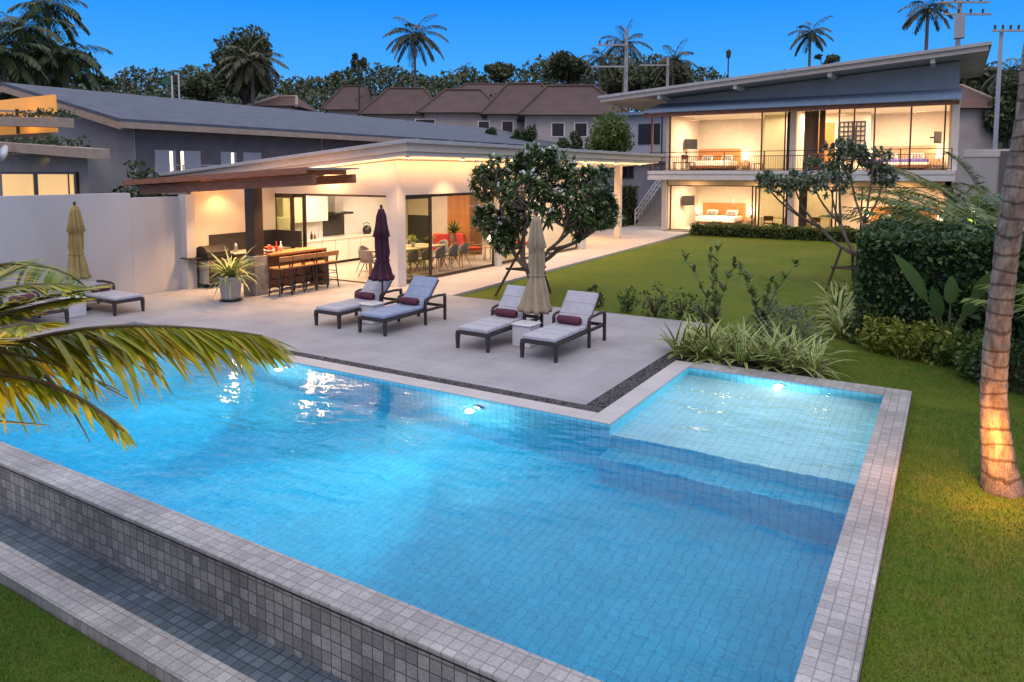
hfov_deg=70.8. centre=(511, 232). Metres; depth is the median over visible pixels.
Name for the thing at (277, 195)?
glass door
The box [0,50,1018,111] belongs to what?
forest
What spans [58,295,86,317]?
side table
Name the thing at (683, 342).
striped plant
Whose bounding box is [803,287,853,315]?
striped plant
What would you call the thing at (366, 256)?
dining chair
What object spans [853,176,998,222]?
clumping palm
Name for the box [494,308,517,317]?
bolster
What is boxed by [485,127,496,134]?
broadleaf tree
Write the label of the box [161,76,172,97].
flagpole
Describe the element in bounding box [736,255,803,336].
tall stalk shrub
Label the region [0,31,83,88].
coconut palm
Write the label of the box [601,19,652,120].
coconut palm
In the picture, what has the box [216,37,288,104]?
coconut palm
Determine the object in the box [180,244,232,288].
barbecue
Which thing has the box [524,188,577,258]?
window
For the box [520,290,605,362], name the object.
sun lounger
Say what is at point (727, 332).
striped plant
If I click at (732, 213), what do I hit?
bed
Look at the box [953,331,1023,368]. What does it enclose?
shrub
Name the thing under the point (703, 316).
shrub
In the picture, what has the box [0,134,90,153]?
planter foliage
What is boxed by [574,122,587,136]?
window
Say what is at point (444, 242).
dining chair
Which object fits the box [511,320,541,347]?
side table
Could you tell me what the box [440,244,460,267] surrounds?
dining chair
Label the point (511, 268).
tree stakes
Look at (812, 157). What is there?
wooden chair
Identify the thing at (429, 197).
glass door
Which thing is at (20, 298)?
bolster
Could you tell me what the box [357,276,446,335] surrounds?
sun lounger
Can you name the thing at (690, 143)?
television
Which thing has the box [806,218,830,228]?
desk
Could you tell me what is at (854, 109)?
window frame
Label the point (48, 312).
sun lounger
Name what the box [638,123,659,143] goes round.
window
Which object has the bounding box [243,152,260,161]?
window
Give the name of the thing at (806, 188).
window frame
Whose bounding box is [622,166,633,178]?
window
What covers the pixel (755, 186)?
window frame
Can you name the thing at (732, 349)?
striped plant
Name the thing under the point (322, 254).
bar stool
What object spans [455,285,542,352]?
sun lounger
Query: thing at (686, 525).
water
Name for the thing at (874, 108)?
window frame
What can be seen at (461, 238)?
red armchair
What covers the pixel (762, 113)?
window frame
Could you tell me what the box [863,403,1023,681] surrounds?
grass
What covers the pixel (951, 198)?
clumping palm
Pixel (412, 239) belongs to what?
table plant
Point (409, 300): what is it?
bolster
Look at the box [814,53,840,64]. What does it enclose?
broadleaf tree
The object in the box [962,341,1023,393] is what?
shrub
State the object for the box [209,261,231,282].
cart door
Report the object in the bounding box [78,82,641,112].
undergrowth
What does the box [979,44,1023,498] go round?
leaning coconut palm
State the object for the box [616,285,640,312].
shrub
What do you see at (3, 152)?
dish antenna
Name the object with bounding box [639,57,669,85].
utility pole
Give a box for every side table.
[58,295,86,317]
[358,300,385,324]
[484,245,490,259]
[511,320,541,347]
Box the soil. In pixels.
[672,345,827,377]
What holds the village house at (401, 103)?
on the ground at (1000, 145)
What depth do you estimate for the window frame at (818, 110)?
36.09 m
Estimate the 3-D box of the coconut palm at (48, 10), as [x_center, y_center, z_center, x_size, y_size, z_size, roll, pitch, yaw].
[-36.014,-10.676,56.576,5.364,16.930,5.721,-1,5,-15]
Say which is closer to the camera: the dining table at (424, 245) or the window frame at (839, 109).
the dining table at (424, 245)
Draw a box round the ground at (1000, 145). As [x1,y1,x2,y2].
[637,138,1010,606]
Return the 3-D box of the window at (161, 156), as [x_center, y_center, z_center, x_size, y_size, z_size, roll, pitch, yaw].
[-14.386,-2.902,29.950,0.036,1.020,0.936,3,6,31]
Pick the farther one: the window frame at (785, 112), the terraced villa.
the window frame at (785, 112)
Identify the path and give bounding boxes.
[389,225,688,295]
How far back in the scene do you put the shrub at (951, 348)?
12.18 m
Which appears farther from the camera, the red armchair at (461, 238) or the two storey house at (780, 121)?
the two storey house at (780, 121)
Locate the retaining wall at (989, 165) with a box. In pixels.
[961,149,1009,206]
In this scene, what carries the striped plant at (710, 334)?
on the soil
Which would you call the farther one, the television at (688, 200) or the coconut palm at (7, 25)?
the coconut palm at (7, 25)
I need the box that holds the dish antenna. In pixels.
[0,145,23,162]
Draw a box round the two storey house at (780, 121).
[598,41,991,231]
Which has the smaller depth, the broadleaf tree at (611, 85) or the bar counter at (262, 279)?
the bar counter at (262, 279)
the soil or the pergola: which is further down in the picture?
the soil
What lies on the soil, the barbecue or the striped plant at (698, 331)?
the striped plant at (698, 331)
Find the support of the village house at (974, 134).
on the ground at (1000, 145)
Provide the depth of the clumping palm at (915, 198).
20.69 m
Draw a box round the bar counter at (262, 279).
[242,246,326,295]
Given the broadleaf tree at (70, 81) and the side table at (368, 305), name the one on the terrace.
the side table at (368, 305)
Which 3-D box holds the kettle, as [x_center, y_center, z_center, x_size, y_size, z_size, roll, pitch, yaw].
[-5.442,-0.166,27.063,0.338,0.442,0.338,-1,5,-7]
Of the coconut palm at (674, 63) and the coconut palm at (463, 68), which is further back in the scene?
the coconut palm at (463, 68)
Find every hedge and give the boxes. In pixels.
[586,214,628,230]
[587,184,638,224]
[689,221,860,242]
[848,217,1023,361]
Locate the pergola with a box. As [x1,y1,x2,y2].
[122,167,358,255]
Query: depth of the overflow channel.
6.08 m
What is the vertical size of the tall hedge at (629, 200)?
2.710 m
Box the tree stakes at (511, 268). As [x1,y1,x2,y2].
[494,246,550,295]
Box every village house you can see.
[246,95,318,111]
[320,85,373,115]
[357,87,432,120]
[415,88,491,126]
[458,83,503,97]
[478,82,544,132]
[516,84,629,147]
[954,84,993,193]
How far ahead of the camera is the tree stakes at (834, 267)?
19.68 m
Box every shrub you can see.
[112,159,158,197]
[141,176,167,196]
[586,283,604,307]
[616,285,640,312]
[638,280,668,318]
[663,287,696,320]
[678,240,741,334]
[686,294,721,322]
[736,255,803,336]
[742,299,823,348]
[855,313,910,354]
[879,318,938,359]
[886,205,926,222]
[901,319,964,365]
[925,322,984,366]
[952,334,1019,379]
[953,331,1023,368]
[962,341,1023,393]
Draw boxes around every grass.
[819,349,979,402]
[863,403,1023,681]
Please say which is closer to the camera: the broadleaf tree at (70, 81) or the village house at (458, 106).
the broadleaf tree at (70, 81)
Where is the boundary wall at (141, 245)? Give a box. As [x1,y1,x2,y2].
[0,193,197,311]
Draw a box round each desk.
[760,217,784,223]
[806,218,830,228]
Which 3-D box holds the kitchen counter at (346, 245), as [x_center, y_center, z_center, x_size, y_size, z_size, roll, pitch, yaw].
[-6.341,0.611,25.745,0.860,0.904,5.750,3,6,31]
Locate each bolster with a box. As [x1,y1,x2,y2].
[8,294,34,301]
[89,284,111,291]
[356,291,374,299]
[399,297,419,304]
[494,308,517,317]
[556,315,581,324]
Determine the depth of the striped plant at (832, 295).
17.80 m
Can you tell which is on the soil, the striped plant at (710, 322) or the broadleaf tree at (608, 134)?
the striped plant at (710, 322)
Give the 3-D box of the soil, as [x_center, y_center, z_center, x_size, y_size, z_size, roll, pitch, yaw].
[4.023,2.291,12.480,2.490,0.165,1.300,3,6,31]
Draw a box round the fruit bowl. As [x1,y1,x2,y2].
[264,244,274,252]
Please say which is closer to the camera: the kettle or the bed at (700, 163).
the kettle
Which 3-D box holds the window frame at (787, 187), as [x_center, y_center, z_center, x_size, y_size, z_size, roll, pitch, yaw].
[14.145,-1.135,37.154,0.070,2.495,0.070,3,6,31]
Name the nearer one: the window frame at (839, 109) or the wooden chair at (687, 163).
the window frame at (839, 109)
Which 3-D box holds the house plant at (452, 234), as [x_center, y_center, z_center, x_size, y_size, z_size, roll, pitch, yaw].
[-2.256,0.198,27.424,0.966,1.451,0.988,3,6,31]
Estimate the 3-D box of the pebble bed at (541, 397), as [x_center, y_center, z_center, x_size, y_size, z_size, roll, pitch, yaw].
[-2.346,2.162,13.900,10.450,0.186,3.700,3,6,31]
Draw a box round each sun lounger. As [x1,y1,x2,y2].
[0,290,68,323]
[65,280,144,315]
[314,274,402,328]
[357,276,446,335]
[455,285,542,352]
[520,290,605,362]
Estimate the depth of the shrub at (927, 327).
12.37 m
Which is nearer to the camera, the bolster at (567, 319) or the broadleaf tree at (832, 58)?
the bolster at (567, 319)
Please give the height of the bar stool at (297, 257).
1.028 m
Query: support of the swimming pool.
on the ground at (1000, 145)
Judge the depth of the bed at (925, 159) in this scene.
38.35 m
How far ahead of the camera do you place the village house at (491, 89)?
103.62 m
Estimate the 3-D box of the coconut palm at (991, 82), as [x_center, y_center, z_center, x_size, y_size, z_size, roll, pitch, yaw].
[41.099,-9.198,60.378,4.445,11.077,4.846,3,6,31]
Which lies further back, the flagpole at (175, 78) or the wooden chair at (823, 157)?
the flagpole at (175, 78)
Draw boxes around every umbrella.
[66,201,91,310]
[368,204,394,301]
[517,211,551,320]
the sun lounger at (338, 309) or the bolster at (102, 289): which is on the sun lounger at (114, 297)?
the bolster at (102, 289)
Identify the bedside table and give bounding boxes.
[741,162,748,169]
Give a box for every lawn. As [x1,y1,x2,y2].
[0,584,159,681]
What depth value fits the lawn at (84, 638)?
5.71 m
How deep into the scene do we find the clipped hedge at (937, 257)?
13.26 m
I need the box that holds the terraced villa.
[0,94,111,195]
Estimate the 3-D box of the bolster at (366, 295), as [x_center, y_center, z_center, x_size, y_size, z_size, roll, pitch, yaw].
[-3.232,1.393,15.895,0.480,0.156,0.164,3,6,31]
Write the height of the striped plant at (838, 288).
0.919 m
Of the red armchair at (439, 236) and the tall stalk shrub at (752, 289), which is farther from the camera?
the red armchair at (439, 236)
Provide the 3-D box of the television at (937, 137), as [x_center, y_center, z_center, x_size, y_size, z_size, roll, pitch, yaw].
[20.760,-4.651,35.413,0.600,0.580,0.340,-3,6,-30]
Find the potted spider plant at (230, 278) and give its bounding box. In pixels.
[190,245,265,301]
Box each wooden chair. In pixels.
[673,155,683,170]
[682,155,694,170]
[763,216,772,226]
[802,153,816,170]
[810,217,820,225]
[817,153,826,169]
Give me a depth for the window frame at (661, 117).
40.32 m
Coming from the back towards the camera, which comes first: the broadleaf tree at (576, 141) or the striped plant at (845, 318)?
the broadleaf tree at (576, 141)
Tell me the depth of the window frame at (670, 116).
40.10 m
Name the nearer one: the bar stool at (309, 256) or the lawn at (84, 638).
the lawn at (84, 638)
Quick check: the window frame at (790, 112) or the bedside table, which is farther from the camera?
the bedside table
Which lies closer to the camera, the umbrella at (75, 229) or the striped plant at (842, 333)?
the striped plant at (842, 333)
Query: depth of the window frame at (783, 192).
37.19 m
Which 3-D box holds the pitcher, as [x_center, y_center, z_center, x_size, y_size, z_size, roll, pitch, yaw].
[-8.026,0.435,20.937,0.120,0.258,0.120,3,6,31]
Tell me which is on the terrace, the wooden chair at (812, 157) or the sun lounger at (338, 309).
the sun lounger at (338, 309)
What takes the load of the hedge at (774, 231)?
on the ground at (1000, 145)
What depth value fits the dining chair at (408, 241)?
25.52 m
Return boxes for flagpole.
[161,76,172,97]
[172,73,179,98]
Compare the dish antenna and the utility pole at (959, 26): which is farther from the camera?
the utility pole at (959, 26)
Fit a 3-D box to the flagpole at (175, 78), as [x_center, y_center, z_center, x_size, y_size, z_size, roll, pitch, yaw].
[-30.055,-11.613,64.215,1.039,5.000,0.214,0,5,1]
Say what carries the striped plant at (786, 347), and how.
on the soil
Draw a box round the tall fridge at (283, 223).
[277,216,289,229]
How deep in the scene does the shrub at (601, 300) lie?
17.55 m
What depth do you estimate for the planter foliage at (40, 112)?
24.58 m
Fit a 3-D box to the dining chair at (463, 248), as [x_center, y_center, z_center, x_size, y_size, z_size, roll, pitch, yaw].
[-1.744,0.741,24.639,0.511,0.840,0.502,3,6,31]
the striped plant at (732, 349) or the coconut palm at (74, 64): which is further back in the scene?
the coconut palm at (74, 64)
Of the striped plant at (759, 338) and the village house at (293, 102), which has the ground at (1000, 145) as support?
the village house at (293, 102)
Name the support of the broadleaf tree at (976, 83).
on the ground at (1000, 145)
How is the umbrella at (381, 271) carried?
on the terrace
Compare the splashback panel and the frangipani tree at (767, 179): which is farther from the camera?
the splashback panel
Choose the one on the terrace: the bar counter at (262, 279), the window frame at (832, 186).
the bar counter at (262, 279)
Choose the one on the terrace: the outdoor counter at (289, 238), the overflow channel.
the outdoor counter at (289, 238)
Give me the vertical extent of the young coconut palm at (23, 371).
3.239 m
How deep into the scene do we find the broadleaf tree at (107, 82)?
57.83 m
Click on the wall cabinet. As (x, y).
(316, 208)
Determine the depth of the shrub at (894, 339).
12.71 m
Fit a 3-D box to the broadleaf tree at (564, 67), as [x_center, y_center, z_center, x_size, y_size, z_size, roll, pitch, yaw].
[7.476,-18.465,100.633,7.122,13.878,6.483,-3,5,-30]
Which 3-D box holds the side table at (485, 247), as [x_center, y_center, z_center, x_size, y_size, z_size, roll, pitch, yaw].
[-0.739,0.754,26.494,0.420,0.495,0.420,3,6,31]
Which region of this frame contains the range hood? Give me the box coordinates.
[328,196,353,214]
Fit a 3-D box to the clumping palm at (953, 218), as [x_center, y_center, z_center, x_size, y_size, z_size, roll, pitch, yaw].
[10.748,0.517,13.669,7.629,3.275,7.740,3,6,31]
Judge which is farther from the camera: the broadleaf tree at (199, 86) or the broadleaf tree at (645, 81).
the broadleaf tree at (645, 81)
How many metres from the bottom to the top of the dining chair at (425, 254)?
0.840 m
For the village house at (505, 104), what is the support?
on the ground at (1000, 145)
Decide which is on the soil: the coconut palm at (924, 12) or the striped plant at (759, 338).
the striped plant at (759, 338)
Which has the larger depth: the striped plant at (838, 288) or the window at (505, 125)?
the window at (505, 125)
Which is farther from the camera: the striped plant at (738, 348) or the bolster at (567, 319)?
the bolster at (567, 319)
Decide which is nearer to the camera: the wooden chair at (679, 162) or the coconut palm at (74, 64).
the wooden chair at (679, 162)
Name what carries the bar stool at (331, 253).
on the terrace
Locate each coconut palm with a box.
[0,2,73,75]
[0,27,52,84]
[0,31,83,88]
[0,258,298,451]
[7,0,90,86]
[18,24,113,91]
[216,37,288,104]
[382,14,448,86]
[454,62,473,80]
[576,42,619,88]
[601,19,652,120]
[649,38,697,87]
[788,15,833,66]
[897,0,956,49]
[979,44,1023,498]
[981,58,1021,148]
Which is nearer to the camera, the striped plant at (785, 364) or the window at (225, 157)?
the striped plant at (785, 364)
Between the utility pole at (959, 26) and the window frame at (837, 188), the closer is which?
the window frame at (837, 188)
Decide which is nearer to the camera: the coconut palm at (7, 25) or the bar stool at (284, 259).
the bar stool at (284, 259)
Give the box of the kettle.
[362,222,371,233]
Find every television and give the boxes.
[681,195,694,205]
[684,139,696,148]
[930,131,941,143]
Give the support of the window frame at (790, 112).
in the two storey house at (780, 121)
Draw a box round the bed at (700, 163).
[690,149,740,169]
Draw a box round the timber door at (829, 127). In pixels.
[818,122,834,162]
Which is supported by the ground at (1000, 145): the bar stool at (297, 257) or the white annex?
the white annex
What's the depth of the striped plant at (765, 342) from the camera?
12.40 m
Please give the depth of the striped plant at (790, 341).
12.57 m
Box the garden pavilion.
[148,138,664,286]
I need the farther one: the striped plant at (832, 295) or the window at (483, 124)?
the window at (483, 124)
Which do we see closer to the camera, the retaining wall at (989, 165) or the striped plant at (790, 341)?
the striped plant at (790, 341)
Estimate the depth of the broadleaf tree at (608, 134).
49.55 m
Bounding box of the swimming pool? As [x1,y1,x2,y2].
[0,328,911,681]
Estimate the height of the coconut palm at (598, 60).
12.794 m
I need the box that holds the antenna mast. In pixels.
[726,49,730,77]
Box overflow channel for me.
[0,509,346,681]
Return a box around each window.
[1,172,79,195]
[154,150,175,172]
[180,150,200,169]
[220,152,236,164]
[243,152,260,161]
[424,119,434,122]
[478,121,489,127]
[501,121,513,131]
[502,191,523,263]
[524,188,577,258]
[551,122,564,136]
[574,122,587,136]
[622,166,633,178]
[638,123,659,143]
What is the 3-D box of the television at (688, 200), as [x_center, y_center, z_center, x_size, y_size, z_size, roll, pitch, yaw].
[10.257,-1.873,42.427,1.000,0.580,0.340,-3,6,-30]
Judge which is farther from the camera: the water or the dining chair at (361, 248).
the dining chair at (361, 248)
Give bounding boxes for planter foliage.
[0,107,79,119]
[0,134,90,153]
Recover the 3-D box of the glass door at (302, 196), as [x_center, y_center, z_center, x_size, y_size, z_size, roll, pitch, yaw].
[-6.924,0.057,22.476,1.450,2.540,0.050,3,6,31]
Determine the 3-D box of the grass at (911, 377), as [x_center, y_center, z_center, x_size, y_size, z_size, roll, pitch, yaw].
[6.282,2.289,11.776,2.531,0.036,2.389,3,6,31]
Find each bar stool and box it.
[269,256,292,296]
[282,254,304,294]
[294,253,316,290]
[306,251,327,289]
[318,250,338,285]
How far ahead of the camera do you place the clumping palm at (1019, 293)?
11.04 m
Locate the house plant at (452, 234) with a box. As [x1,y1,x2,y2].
[446,219,464,256]
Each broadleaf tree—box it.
[0,42,96,86]
[77,72,113,90]
[175,72,221,101]
[209,23,278,104]
[350,53,367,115]
[483,60,516,82]
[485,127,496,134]
[510,129,526,139]
[522,123,537,141]
[540,50,594,83]
[556,130,582,148]
[584,105,634,183]
[601,65,642,110]
[637,55,693,89]
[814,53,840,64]
[959,62,1001,94]
[982,74,1018,148]
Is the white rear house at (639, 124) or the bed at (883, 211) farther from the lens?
the white rear house at (639, 124)
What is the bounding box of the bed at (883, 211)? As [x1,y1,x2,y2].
[870,206,936,220]
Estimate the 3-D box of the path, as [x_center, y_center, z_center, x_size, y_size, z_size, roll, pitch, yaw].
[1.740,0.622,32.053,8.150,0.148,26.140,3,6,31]
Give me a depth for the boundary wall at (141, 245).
18.26 m
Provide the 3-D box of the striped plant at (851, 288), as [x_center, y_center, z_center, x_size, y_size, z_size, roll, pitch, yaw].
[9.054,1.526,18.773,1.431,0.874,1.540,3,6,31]
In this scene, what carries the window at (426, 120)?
in the village house at (458, 106)
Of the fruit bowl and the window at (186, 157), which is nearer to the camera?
the fruit bowl
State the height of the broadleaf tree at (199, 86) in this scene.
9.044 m
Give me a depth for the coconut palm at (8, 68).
49.95 m
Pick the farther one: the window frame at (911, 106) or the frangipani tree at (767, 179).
the window frame at (911, 106)
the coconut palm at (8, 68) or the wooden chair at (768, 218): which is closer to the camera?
the wooden chair at (768, 218)
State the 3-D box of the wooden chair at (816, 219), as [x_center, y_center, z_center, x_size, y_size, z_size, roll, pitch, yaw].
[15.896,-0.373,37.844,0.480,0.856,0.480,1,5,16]
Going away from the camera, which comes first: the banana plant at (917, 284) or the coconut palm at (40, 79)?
the banana plant at (917, 284)
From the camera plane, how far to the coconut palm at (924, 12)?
64.01 m
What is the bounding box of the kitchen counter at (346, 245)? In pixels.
[282,232,375,263]
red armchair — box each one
[432,233,456,260]
[455,233,483,260]
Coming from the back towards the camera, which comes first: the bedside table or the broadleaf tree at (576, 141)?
the broadleaf tree at (576, 141)
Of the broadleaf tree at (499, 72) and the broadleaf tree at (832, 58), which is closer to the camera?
the broadleaf tree at (832, 58)
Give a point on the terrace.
(580, 372)
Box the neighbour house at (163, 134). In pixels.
[0,82,584,197]
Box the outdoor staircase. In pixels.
[635,180,661,225]
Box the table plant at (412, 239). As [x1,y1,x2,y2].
[407,233,436,246]
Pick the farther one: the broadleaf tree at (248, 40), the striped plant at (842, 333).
the broadleaf tree at (248, 40)
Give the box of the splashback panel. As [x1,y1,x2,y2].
[323,214,344,236]
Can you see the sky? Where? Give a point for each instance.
(314, 38)
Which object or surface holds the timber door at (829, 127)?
in the two storey house at (780, 121)
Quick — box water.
[0,333,882,681]
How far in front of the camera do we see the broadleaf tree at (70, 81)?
59.49 m
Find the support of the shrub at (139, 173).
on the ground at (1000, 145)
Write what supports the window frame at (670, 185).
in the two storey house at (780, 121)
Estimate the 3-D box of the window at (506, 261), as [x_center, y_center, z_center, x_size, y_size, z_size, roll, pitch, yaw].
[-0.025,-0.199,25.566,0.050,2.520,1.700,3,6,31]
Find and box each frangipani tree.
[466,141,623,278]
[752,136,900,288]
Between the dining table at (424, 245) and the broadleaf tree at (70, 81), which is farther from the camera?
the broadleaf tree at (70, 81)
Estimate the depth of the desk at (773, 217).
39.51 m
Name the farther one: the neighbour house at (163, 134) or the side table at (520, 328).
the neighbour house at (163, 134)
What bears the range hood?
attached to the garden pavilion
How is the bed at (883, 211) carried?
in the two storey house at (780, 121)
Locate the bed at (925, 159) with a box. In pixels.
[875,145,936,167]
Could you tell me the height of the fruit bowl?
0.223 m
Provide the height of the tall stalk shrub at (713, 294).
2.023 m
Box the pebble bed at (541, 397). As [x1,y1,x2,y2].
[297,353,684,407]
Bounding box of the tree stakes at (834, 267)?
[825,246,857,291]
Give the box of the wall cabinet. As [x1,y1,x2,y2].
[276,196,327,222]
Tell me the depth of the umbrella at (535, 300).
13.61 m
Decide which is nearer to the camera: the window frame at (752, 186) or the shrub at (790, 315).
the shrub at (790, 315)
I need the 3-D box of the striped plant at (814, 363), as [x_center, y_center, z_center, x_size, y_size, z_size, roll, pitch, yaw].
[4.862,2.106,11.677,1.314,0.851,1.387,-4,6,-41]
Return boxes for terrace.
[0,280,707,405]
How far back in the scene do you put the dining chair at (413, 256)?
22.12 m
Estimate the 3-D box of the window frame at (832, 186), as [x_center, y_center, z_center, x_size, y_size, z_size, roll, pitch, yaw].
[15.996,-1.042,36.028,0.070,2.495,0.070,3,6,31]
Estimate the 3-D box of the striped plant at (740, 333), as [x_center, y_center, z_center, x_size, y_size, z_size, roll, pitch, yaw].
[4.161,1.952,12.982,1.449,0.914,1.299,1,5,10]
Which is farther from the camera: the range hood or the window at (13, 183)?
the range hood
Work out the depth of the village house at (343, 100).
93.44 m
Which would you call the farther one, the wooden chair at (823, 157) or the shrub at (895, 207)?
the wooden chair at (823, 157)
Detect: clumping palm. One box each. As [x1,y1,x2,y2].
[818,186,1000,224]
[827,185,1001,224]
[853,149,1000,222]
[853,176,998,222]
[859,183,1023,233]
[961,282,1023,320]
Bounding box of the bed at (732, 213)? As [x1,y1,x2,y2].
[695,203,745,223]
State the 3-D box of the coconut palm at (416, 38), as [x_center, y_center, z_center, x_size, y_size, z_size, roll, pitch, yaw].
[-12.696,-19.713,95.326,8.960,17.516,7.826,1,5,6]
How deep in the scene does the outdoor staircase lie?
44.58 m
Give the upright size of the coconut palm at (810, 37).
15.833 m
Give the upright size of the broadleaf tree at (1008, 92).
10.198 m
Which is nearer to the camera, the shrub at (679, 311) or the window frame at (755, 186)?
the shrub at (679, 311)
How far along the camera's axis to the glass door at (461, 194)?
23.25 m
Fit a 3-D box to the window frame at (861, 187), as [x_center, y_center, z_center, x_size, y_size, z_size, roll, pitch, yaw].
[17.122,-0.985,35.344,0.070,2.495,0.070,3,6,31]
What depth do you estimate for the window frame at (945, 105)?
33.27 m
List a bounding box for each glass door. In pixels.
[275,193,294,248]
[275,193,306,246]
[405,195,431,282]
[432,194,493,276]
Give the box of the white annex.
[586,161,665,218]
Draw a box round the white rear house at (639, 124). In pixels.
[617,112,665,160]
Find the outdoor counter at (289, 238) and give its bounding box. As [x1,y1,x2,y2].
[209,229,301,282]
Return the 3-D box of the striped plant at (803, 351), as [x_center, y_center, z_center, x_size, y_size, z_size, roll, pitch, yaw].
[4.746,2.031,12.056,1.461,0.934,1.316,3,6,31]
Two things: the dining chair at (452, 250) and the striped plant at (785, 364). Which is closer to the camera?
the striped plant at (785, 364)
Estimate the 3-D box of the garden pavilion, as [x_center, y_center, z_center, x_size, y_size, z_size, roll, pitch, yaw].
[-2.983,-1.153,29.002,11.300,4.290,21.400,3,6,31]
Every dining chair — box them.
[356,245,374,271]
[358,250,374,276]
[406,239,422,263]
[406,249,420,276]
[414,248,434,273]
[427,245,447,271]
[432,240,450,262]
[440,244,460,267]
[452,242,470,266]
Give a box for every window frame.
[660,117,662,170]
[669,116,671,170]
[669,185,671,228]
[751,186,753,224]
[754,186,756,225]
[758,187,759,225]
[760,113,762,169]
[782,192,784,223]
[783,112,786,169]
[785,187,787,226]
[788,112,790,169]
[805,188,807,225]
[816,110,818,169]
[831,186,833,226]
[835,188,837,225]
[837,109,840,163]
[852,109,855,169]
[860,187,862,228]
[873,108,875,146]
[908,106,912,169]
[942,105,946,169]
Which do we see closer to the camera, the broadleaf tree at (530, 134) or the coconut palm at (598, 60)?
the broadleaf tree at (530, 134)
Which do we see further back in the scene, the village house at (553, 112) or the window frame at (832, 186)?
the village house at (553, 112)
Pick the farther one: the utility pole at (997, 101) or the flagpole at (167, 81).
the flagpole at (167, 81)
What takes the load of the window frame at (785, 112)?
in the two storey house at (780, 121)
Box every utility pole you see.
[591,28,627,126]
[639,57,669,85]
[938,0,991,196]
[992,25,1023,148]
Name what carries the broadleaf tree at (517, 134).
on the ground at (1000, 145)
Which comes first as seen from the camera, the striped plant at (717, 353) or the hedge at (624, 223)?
the striped plant at (717, 353)
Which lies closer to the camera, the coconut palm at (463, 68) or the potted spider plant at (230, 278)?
the potted spider plant at (230, 278)
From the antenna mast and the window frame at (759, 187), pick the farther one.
the antenna mast
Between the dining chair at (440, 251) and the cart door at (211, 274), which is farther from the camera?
the dining chair at (440, 251)
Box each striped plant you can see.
[646,318,704,357]
[652,310,726,357]
[668,322,736,364]
[677,329,763,369]
[679,315,732,362]
[679,316,738,349]
[700,314,760,351]
[700,324,766,360]
[702,316,787,371]
[715,319,784,357]
[718,328,796,363]
[722,321,795,372]
[728,325,797,354]
[746,327,826,378]
[751,315,817,368]
[760,325,836,373]
[761,315,834,366]
[769,336,855,380]
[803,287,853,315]
[808,281,853,307]
[809,304,854,326]
[811,293,854,322]
[813,300,853,333]
[813,311,853,341]
[823,280,854,300]
[834,275,854,299]
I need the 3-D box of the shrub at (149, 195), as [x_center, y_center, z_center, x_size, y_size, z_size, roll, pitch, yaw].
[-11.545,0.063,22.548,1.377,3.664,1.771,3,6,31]
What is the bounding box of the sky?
[0,0,1023,111]
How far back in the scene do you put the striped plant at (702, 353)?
12.51 m
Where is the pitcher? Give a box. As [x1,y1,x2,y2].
[233,243,237,251]
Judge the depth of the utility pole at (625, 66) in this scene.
63.94 m
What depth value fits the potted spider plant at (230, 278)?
17.86 m
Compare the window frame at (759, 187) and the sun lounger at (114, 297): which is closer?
the sun lounger at (114, 297)
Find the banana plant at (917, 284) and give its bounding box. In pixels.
[894,254,1018,358]
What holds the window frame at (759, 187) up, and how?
in the two storey house at (780, 121)
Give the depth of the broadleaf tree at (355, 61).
90.30 m
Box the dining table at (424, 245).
[365,243,445,272]
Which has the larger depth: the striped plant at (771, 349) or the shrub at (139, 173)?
the shrub at (139, 173)

